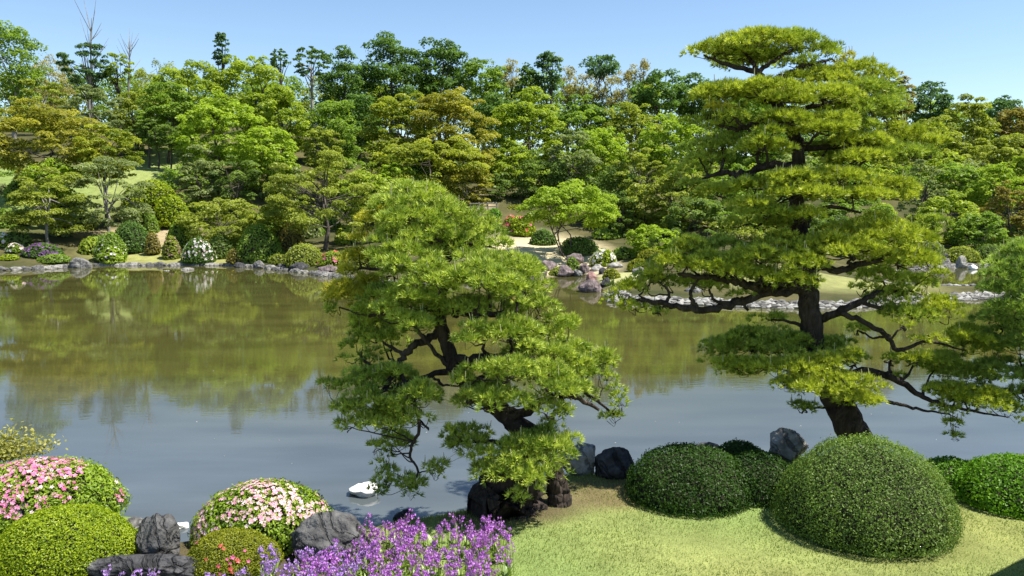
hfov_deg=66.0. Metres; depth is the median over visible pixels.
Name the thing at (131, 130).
pine
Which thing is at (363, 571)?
orchid plant
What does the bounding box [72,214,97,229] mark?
undergrowth shrub
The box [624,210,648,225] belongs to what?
undergrowth shrub
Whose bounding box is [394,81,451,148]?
hillside tree
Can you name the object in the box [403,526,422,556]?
orchid plant
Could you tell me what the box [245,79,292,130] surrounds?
hillside tree
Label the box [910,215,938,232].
undergrowth shrub
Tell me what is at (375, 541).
orchid plant
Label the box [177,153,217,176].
hillside tree
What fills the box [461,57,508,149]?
broadleaf tree
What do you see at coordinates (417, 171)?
broadleaf tree
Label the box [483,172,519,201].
pine
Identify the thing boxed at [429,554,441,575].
orchid plant
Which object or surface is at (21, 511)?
bush
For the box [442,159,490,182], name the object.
hillside tree
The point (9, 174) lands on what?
hillside tree
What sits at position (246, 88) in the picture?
hillside tree
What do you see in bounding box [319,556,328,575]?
orchid plant
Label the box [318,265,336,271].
rock
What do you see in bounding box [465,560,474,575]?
orchid plant
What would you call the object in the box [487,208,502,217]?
clipped bush
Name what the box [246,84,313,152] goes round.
broadleaf tree
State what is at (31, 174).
broadleaf tree
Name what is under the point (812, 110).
hillside tree
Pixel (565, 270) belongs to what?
rock
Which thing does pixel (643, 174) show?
hillside tree
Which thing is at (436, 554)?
orchid plant
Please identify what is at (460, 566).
orchid plant
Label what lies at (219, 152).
broadleaf tree
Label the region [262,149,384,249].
broadleaf tree
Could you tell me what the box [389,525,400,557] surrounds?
orchid plant
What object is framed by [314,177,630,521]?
pine tree
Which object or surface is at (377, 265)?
shrub
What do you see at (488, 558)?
orchid plant
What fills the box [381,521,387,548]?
orchid plant
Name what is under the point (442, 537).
orchid plant
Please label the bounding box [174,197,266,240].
layered tree
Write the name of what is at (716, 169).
hillside tree
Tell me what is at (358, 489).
rock
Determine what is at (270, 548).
orchid plant
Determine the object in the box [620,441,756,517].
clipped bush
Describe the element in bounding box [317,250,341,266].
shrub
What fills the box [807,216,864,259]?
broadleaf tree
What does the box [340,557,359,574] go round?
orchid plant
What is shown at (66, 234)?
undergrowth shrub
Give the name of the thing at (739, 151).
hillside tree
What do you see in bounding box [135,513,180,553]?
rock
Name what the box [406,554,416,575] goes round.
orchid plant
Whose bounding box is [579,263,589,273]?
rock
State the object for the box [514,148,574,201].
broadleaf tree
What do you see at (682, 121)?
hillside tree
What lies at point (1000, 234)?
broadleaf tree
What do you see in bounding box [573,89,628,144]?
hillside tree
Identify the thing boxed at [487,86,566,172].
layered tree
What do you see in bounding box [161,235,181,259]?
shrub
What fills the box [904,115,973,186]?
layered tree
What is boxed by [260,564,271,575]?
orchid plant
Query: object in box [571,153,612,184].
hillside tree
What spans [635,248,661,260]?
clipped bush
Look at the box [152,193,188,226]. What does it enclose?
clipped bush
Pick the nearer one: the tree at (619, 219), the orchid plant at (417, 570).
the orchid plant at (417, 570)
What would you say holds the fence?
on the ground at (834, 287)
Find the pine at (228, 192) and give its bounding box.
[205,155,262,215]
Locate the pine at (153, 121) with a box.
[135,117,160,167]
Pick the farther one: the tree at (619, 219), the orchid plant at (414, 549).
the tree at (619, 219)
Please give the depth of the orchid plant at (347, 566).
7.99 m
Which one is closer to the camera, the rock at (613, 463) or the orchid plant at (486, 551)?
the orchid plant at (486, 551)
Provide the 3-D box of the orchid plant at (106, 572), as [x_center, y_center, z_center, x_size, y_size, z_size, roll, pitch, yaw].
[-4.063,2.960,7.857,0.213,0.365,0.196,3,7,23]
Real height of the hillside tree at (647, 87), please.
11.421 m
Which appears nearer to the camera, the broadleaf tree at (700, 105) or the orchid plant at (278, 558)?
the orchid plant at (278, 558)
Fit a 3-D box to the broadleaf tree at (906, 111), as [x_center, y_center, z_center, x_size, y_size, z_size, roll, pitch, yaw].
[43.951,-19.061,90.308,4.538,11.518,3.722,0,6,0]
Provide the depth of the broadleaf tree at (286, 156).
68.18 m
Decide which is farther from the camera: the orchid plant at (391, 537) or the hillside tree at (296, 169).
the hillside tree at (296, 169)
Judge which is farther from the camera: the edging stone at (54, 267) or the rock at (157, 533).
the edging stone at (54, 267)
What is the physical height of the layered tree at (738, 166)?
5.863 m
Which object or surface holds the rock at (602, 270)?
on the ground at (834, 287)
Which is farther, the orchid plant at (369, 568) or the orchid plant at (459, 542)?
the orchid plant at (459, 542)
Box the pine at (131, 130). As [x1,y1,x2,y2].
[124,122,146,150]
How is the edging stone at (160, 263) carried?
on the ground at (834, 287)
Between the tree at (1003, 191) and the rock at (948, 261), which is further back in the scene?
the tree at (1003, 191)
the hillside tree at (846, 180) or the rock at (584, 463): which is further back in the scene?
the hillside tree at (846, 180)
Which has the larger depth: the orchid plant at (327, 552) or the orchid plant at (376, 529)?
the orchid plant at (376, 529)
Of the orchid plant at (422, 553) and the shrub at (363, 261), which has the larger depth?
the shrub at (363, 261)
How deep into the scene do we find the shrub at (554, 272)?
45.58 m
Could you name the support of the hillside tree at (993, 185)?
on the ground at (834, 287)
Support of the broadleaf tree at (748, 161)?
on the ground at (834, 287)
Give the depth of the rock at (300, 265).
48.79 m
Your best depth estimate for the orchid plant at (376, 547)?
8.39 m
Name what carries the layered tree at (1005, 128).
on the ground at (834, 287)
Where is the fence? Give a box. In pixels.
[469,202,497,209]
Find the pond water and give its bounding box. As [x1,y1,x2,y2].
[0,266,1023,541]
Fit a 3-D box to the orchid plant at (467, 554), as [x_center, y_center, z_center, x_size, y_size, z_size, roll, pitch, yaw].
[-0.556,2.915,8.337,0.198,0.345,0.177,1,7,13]
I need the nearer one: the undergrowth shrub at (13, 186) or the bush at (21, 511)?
the bush at (21, 511)
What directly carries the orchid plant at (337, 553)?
on the ground at (834, 287)
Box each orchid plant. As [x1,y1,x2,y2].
[101,564,110,575]
[131,568,141,575]
[147,568,159,575]
[240,567,249,575]
[254,545,268,574]
[256,553,274,575]
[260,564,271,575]
[261,543,281,570]
[264,558,274,575]
[266,559,280,575]
[270,549,280,575]
[281,558,289,574]
[286,563,299,575]
[288,559,302,575]
[290,550,302,571]
[295,546,311,570]
[299,552,307,574]
[300,557,306,575]
[306,555,320,575]
[308,548,320,565]
[312,555,328,568]
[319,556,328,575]
[320,564,331,575]
[322,546,332,575]
[328,539,340,568]
[329,559,338,574]
[330,547,345,575]
[332,539,357,565]
[334,547,346,573]
[338,563,349,575]
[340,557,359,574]
[340,558,349,575]
[340,559,350,575]
[342,563,356,574]
[344,548,355,575]
[350,560,360,575]
[350,565,359,575]
[351,549,366,573]
[352,552,361,575]
[354,558,366,575]
[358,536,376,569]
[358,547,370,575]
[359,552,385,575]
[363,513,380,539]
[364,546,378,574]
[364,562,374,575]
[366,538,390,571]
[368,522,385,549]
[371,545,384,575]
[373,527,385,549]
[373,549,383,575]
[376,528,387,561]
[376,565,387,575]
[377,559,394,575]
[378,529,395,556]
[378,544,390,568]
[379,549,394,573]
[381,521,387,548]
[382,563,392,575]
[385,539,408,572]
[385,565,396,575]
[386,520,394,544]
[387,532,402,554]
[389,522,400,544]
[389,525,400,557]
[390,546,402,575]
[391,537,412,570]
[391,540,413,575]
[391,551,405,575]
[393,517,413,551]
[395,566,402,575]
[400,525,424,559]
[401,536,417,571]
[403,509,419,542]
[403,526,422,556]
[403,536,419,561]
[405,539,422,559]
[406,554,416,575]
[408,524,422,551]
[409,538,419,567]
[409,556,417,574]
[410,551,423,574]
[413,564,425,575]
[415,518,431,550]
[415,528,427,554]
[415,528,428,553]
[415,551,441,575]
[417,544,431,569]
[420,524,441,549]
[421,553,431,574]
[422,549,436,575]
[425,550,439,573]
[427,546,446,575]
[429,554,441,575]
[432,535,446,563]
[433,519,450,548]
[433,522,454,551]
[440,543,464,575]
[443,554,454,575]
[447,523,460,561]
[448,530,468,558]
[449,513,467,544]
[450,562,457,575]
[453,546,469,575]
[453,555,470,575]
[454,534,469,556]
[455,542,478,571]
[457,527,480,553]
[464,524,470,546]
[464,549,486,575]
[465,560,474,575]
[466,532,487,556]
[466,561,477,575]
[470,534,479,564]
[471,556,481,574]
[473,527,496,558]
[476,515,489,536]
[476,533,498,568]
[476,565,482,575]
[477,545,491,575]
[480,534,494,565]
[481,555,491,575]
[481,560,491,575]
[485,515,496,548]
[486,524,499,553]
[491,517,504,547]
[492,536,506,564]
[492,553,515,575]
[494,527,516,564]
[497,525,506,555]
[498,546,514,575]
[503,540,514,574]
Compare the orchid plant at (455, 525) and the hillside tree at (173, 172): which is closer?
the orchid plant at (455, 525)
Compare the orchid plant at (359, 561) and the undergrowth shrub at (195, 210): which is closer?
the orchid plant at (359, 561)
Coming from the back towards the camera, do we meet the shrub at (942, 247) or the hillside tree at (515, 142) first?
the hillside tree at (515, 142)
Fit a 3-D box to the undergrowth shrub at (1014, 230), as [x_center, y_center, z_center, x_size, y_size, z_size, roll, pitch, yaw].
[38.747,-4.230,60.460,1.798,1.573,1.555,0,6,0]
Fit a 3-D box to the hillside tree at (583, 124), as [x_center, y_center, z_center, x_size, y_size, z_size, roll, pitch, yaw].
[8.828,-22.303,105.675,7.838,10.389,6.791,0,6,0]
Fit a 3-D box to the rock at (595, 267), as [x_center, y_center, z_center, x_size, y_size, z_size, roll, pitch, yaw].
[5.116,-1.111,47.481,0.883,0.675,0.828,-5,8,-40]
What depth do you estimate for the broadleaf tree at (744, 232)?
50.27 m
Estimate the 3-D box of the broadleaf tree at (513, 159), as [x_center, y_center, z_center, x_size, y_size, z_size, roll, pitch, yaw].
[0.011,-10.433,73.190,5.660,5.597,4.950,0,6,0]
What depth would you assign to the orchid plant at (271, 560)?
8.13 m
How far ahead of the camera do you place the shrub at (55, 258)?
51.59 m
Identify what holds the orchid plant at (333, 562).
on the ground at (834, 287)
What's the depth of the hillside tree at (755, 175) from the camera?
72.95 m
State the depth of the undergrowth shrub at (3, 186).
65.41 m
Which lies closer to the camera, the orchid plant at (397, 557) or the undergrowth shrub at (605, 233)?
the orchid plant at (397, 557)
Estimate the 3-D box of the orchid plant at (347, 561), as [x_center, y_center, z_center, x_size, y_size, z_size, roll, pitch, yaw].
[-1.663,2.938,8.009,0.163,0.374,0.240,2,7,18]
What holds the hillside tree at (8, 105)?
on the ground at (834, 287)
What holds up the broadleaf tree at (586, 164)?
on the ground at (834, 287)
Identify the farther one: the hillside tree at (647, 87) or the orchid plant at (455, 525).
the hillside tree at (647, 87)
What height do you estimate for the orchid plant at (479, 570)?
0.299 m
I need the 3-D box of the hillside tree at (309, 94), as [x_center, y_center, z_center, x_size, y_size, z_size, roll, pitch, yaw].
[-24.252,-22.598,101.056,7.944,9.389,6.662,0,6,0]
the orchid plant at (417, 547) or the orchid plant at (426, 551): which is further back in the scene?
the orchid plant at (417, 547)
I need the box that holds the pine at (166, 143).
[157,122,181,168]
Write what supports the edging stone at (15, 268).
on the ground at (834, 287)
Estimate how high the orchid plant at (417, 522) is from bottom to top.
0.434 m
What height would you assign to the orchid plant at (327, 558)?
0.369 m
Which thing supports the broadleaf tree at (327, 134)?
on the ground at (834, 287)
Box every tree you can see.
[0,19,54,142]
[0,74,35,119]
[0,97,111,206]
[0,104,11,117]
[0,158,21,175]
[0,166,89,242]
[6,78,67,150]
[9,74,69,131]
[17,157,76,216]
[43,74,104,128]
[55,42,118,128]
[57,84,127,138]
[59,63,111,127]
[61,156,155,232]
[63,124,146,228]
[75,2,108,109]
[93,74,142,129]
[104,52,134,131]
[107,88,161,150]
[112,77,145,118]
[116,29,140,97]
[134,81,198,162]
[142,59,236,141]
[158,164,209,198]
[168,89,266,175]
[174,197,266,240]
[177,136,208,150]
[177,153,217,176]
[181,73,219,131]
[187,81,233,133]
[204,55,290,132]
[211,32,229,143]
[226,125,300,198]
[227,80,283,133]
[244,153,295,195]
[244,204,292,238]
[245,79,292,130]
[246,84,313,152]
[256,162,307,201]
[259,75,315,133]
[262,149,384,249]
[269,48,290,128]
[292,46,332,139]
[294,158,342,203]
[297,76,341,131]
[298,126,345,177]
[301,100,363,159]
[313,45,365,149]
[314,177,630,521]
[325,157,365,186]
[334,77,381,137]
[337,170,388,226]
[338,93,386,159]
[349,153,372,163]
[350,77,395,141]
[354,160,386,199]
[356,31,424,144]
[357,91,438,167]
[362,140,394,157]
[363,74,410,131]
[372,135,493,193]
[376,161,421,189]
[388,155,436,195]
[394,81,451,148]
[402,86,500,186]
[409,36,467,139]
[418,65,473,137]
[441,161,494,206]
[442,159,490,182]
[456,79,506,147]
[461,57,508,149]
[466,92,518,155]
[467,140,505,179]
[476,143,509,172]
[478,79,521,138]
[482,145,536,187]
[485,131,534,171]
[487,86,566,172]
[502,74,557,146]
[513,62,540,146]
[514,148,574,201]
[515,178,621,256]
[519,71,574,158]
[526,169,549,186]
[533,50,563,159]
[536,142,576,172]
[541,152,592,185]
[544,128,603,182]
[550,94,611,165]
[555,83,602,149]
[563,138,606,166]
[571,126,630,185]
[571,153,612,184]
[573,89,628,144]
[578,54,620,97]
[585,164,636,228]
[595,101,671,170]
[597,24,1023,444]
[602,165,646,192]
[604,190,638,237]
[610,88,665,144]
[610,142,667,208]
[620,183,668,231]
[624,224,679,253]
[627,83,677,145]
[628,68,688,144]
[629,154,675,192]
[631,112,703,180]
[643,160,708,228]
[653,88,708,162]
[660,197,728,238]
[664,158,706,191]
[672,72,718,140]
[676,89,725,138]
[679,163,762,217]
[691,162,719,193]
[699,131,730,170]
[704,98,781,172]
[709,215,777,241]
[719,150,755,169]
[727,169,773,197]
[741,120,838,184]
[747,163,766,193]
[754,190,848,230]
[772,153,822,195]
[788,100,829,157]
[806,179,851,186]
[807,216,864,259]
[808,117,910,189]
[810,197,897,243]
[831,161,877,202]
[859,103,908,131]
[867,164,902,200]
[877,153,926,175]
[881,71,916,123]
[887,164,927,196]
[894,159,948,217]
[899,95,948,160]
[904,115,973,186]
[905,80,954,131]
[913,101,971,149]
[916,189,980,244]
[919,151,969,196]
[922,161,992,210]
[940,140,989,168]
[942,93,1001,162]
[945,158,994,198]
[946,104,994,161]
[947,211,1009,247]
[954,133,1023,185]
[964,98,1021,163]
[964,161,1023,218]
[965,235,1023,404]
[967,172,1001,206]
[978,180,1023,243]
[979,95,1023,156]
[984,154,1022,176]
[985,109,1019,162]
[993,106,1023,160]
[998,154,1023,206]
[1009,158,1023,197]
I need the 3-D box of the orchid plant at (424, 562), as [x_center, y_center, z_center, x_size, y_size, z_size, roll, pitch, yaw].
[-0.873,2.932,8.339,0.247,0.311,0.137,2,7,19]
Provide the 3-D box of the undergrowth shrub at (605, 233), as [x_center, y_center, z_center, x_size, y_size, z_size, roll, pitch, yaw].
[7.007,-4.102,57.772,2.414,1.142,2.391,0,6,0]
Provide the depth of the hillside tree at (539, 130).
100.56 m
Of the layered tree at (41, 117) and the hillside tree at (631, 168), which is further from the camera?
the hillside tree at (631, 168)
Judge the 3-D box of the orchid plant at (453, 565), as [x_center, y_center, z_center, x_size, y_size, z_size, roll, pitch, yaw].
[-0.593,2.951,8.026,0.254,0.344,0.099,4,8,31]
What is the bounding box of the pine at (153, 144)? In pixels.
[146,125,168,168]
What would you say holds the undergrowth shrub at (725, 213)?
on the ground at (834, 287)
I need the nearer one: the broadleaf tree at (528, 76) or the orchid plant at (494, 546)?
the orchid plant at (494, 546)
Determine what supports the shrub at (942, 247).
on the ground at (834, 287)
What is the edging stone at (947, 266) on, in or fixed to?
on the ground at (834, 287)
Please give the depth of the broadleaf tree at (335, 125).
81.77 m
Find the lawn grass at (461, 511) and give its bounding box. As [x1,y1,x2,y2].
[378,453,1023,575]
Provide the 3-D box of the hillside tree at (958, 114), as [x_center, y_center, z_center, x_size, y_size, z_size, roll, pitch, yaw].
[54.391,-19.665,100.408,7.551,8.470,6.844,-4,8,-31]
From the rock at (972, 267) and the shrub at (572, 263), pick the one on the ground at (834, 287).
the shrub at (572, 263)
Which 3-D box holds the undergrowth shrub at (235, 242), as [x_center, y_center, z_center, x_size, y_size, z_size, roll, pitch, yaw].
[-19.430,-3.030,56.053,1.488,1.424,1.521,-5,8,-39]
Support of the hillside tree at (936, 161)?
on the ground at (834, 287)
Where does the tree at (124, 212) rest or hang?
on the ground at (834, 287)
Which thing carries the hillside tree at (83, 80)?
on the ground at (834, 287)
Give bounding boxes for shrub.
[0,182,6,193]
[0,208,19,228]
[0,232,8,246]
[0,418,67,463]
[2,180,35,201]
[5,231,33,245]
[5,243,23,252]
[20,242,65,257]
[37,253,70,262]
[47,191,77,206]
[48,218,73,236]
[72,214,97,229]
[78,236,96,254]
[91,231,128,259]
[97,245,127,263]
[114,219,147,252]
[136,212,160,233]
[144,230,161,254]
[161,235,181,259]
[165,220,190,248]
[182,199,207,213]
[191,211,225,225]
[208,233,234,258]
[225,248,242,263]
[230,237,240,247]
[236,223,285,263]
[268,252,284,264]
[278,221,305,253]
[282,243,323,266]
[301,216,321,239]
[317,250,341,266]
[318,217,342,229]
[327,203,343,217]
[333,224,356,244]
[337,256,369,267]
[370,256,394,267]
[529,228,557,245]
[548,267,558,275]
[558,236,599,254]
[566,257,579,269]
[569,182,589,203]
[591,224,622,239]
[612,246,637,258]
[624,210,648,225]
[707,211,739,230]
[869,203,897,214]
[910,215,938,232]
[913,241,946,254]
[943,245,982,262]
[957,225,980,239]
[975,223,1002,241]
[975,243,1010,260]
[1001,212,1023,228]
[1004,235,1021,253]
[1007,224,1023,240]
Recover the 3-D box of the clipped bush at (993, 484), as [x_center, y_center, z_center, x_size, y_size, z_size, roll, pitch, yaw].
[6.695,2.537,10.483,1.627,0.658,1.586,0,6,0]
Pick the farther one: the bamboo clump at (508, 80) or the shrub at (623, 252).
the bamboo clump at (508, 80)
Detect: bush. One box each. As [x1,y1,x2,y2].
[0,254,19,260]
[0,454,132,534]
[0,495,41,525]
[0,502,138,575]
[121,185,143,213]
[137,178,176,204]
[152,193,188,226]
[186,477,333,556]
[186,526,284,575]
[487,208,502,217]
[502,215,515,230]
[506,204,524,209]
[507,214,535,235]
[589,248,616,266]
[601,267,620,279]
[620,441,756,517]
[626,258,645,271]
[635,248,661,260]
[718,437,761,458]
[726,449,793,508]
[763,429,966,559]
[926,455,973,496]
[951,451,1023,519]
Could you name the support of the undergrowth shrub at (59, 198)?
on the ground at (834, 287)
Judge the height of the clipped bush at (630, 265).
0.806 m
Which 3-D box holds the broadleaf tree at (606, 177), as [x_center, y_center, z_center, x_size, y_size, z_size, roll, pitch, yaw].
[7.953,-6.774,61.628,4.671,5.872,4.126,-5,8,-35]
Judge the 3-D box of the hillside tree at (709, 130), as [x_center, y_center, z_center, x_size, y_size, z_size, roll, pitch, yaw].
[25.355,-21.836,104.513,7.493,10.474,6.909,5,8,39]
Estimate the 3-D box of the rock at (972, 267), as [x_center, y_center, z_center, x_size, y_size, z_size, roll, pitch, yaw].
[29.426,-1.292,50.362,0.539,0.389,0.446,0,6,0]
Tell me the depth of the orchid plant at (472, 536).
8.77 m
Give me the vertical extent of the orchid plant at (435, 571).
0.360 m
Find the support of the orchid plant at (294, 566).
on the ground at (834, 287)
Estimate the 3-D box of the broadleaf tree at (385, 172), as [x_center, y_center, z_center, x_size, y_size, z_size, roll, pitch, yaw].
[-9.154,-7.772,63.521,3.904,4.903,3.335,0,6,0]
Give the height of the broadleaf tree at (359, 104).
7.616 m
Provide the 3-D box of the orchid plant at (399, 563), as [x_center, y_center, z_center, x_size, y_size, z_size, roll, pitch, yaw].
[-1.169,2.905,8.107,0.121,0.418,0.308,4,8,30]
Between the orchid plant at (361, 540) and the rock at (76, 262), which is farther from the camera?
the rock at (76, 262)
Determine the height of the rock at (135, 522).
0.254 m
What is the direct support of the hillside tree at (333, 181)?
on the ground at (834, 287)
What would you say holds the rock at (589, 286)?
on the ground at (834, 287)
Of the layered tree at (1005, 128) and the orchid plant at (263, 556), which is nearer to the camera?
the orchid plant at (263, 556)
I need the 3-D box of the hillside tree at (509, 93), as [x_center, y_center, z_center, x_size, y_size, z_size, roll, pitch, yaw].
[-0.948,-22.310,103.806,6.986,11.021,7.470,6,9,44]
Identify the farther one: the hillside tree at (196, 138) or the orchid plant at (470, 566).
the hillside tree at (196, 138)
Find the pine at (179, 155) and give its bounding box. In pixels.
[170,134,190,163]
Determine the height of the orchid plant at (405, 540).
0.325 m
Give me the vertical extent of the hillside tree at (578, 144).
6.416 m
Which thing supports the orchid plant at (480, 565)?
on the ground at (834, 287)
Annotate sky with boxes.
[0,0,1023,156]
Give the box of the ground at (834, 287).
[0,125,1023,575]
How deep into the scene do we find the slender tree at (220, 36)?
89.17 m
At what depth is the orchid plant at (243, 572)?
7.92 m
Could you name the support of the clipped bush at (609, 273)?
on the ground at (834, 287)
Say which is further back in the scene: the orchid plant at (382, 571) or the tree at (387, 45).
the tree at (387, 45)
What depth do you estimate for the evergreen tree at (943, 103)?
95.02 m
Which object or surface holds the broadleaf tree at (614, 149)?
on the ground at (834, 287)
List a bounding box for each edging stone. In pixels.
[9,267,22,269]
[32,265,43,269]
[49,265,58,268]
[156,261,165,265]
[264,265,275,268]
[275,266,286,270]
[315,271,327,275]
[941,264,952,267]
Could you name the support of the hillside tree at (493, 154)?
on the ground at (834, 287)
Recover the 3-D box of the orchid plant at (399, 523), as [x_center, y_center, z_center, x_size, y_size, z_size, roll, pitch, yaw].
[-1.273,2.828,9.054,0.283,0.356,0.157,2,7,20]
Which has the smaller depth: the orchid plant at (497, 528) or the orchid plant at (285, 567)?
the orchid plant at (285, 567)
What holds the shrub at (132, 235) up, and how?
on the ground at (834, 287)
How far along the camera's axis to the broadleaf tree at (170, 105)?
77.60 m
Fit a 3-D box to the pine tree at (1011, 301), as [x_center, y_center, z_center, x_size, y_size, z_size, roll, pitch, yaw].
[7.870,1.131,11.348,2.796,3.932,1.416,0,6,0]
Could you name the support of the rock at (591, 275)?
on the ground at (834, 287)
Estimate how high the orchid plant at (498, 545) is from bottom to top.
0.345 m
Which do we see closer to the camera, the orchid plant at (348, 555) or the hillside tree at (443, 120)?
the orchid plant at (348, 555)
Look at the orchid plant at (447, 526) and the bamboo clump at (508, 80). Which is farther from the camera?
the bamboo clump at (508, 80)
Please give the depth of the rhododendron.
53.05 m
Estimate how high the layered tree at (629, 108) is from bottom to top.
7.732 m
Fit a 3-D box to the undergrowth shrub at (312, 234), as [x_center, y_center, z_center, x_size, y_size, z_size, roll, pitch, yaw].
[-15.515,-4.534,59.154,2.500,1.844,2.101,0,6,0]
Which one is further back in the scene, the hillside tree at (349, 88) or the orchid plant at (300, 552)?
the hillside tree at (349, 88)
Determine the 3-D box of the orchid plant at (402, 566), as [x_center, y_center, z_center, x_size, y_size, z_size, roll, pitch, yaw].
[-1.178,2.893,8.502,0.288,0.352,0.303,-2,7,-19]
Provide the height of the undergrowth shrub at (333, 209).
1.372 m
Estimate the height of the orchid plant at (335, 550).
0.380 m
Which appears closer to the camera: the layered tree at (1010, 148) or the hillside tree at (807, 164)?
the hillside tree at (807, 164)
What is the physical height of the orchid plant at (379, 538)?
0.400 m
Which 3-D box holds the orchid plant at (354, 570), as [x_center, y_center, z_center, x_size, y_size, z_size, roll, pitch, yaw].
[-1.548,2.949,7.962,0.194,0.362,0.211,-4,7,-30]
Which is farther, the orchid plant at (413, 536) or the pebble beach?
the pebble beach
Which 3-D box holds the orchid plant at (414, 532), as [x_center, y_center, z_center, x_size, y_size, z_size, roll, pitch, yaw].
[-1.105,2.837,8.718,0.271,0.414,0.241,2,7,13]
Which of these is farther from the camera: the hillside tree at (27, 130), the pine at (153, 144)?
the hillside tree at (27, 130)
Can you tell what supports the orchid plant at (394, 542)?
on the ground at (834, 287)
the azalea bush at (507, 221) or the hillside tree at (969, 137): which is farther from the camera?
the hillside tree at (969, 137)
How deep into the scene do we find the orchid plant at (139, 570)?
7.91 m
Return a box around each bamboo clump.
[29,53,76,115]
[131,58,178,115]
[499,58,521,140]
[559,65,578,154]
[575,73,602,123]
[600,71,626,160]
[621,63,640,150]
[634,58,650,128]
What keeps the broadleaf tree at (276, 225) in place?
on the ground at (834, 287)
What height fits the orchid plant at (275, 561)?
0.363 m
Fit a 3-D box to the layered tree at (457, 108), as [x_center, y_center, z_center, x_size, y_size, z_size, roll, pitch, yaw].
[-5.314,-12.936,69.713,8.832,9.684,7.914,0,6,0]
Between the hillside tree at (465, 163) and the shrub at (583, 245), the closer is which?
the shrub at (583, 245)
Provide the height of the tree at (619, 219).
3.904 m
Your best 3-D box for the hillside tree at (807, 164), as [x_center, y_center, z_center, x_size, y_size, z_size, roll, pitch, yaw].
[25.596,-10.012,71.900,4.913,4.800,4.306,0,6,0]
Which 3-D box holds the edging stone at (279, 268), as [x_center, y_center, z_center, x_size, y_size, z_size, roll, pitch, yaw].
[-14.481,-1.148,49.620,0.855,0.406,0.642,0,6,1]
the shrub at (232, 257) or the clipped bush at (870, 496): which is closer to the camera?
the clipped bush at (870, 496)
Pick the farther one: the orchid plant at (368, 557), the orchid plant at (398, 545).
the orchid plant at (398, 545)
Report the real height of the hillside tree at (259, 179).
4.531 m
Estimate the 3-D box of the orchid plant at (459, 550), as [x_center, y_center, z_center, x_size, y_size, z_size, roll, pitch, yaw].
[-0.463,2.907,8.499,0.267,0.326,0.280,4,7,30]
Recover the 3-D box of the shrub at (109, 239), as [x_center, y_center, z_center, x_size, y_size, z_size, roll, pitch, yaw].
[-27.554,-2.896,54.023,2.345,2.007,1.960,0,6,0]
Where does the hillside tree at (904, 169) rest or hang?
on the ground at (834, 287)
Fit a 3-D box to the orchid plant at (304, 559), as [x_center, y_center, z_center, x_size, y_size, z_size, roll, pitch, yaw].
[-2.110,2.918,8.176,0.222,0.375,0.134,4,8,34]
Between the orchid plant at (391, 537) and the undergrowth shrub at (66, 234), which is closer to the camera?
the orchid plant at (391, 537)
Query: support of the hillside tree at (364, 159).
on the ground at (834, 287)
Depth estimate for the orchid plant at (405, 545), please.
8.40 m
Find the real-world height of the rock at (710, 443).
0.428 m
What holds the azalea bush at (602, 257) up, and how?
on the ground at (834, 287)
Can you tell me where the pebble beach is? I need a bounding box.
[601,280,1003,308]
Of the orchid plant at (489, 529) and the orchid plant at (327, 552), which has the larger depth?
the orchid plant at (489, 529)
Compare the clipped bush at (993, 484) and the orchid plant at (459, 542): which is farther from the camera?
the clipped bush at (993, 484)
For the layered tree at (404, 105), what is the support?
on the ground at (834, 287)
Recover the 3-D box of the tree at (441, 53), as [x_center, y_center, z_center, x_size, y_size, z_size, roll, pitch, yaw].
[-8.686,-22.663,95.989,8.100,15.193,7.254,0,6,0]
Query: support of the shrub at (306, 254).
on the ground at (834, 287)
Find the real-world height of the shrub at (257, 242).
2.736 m
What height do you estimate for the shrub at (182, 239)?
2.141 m
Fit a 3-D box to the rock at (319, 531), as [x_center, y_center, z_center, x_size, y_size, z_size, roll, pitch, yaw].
[-2.060,2.869,8.857,0.962,0.725,0.624,0,6,0]
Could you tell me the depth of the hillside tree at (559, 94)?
100.55 m
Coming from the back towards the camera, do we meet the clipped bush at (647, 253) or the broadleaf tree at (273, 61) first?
the broadleaf tree at (273, 61)
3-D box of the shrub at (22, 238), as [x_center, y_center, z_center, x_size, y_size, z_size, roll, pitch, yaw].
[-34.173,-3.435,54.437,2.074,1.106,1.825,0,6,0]
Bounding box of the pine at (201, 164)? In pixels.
[176,144,223,203]
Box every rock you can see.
[69,257,91,267]
[80,554,199,575]
[126,517,142,536]
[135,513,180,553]
[178,522,188,528]
[234,262,245,267]
[253,260,264,267]
[288,262,308,270]
[290,510,371,566]
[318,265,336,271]
[348,482,376,497]
[393,509,415,521]
[541,260,556,270]
[557,265,573,276]
[563,443,595,475]
[566,253,583,264]
[572,269,582,276]
[578,279,601,292]
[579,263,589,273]
[586,271,596,279]
[589,264,601,271]
[594,447,633,479]
[599,267,605,273]
[600,277,610,287]
[606,262,623,268]
[606,296,619,302]
[684,286,702,292]
[698,442,718,451]
[769,427,808,460]
[941,257,950,264]
[956,255,967,267]
[968,265,977,269]
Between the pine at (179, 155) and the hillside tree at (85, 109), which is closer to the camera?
the pine at (179, 155)
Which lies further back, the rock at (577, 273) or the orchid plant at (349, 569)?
the rock at (577, 273)
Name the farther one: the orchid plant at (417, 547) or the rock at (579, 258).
the rock at (579, 258)
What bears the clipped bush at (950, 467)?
on the ground at (834, 287)
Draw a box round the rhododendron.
[179,235,216,264]
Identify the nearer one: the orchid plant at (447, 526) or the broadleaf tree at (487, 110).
the orchid plant at (447, 526)
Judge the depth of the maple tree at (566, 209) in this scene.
50.06 m
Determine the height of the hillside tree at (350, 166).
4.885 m
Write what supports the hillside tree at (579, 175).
on the ground at (834, 287)
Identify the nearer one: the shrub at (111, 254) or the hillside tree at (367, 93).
the shrub at (111, 254)

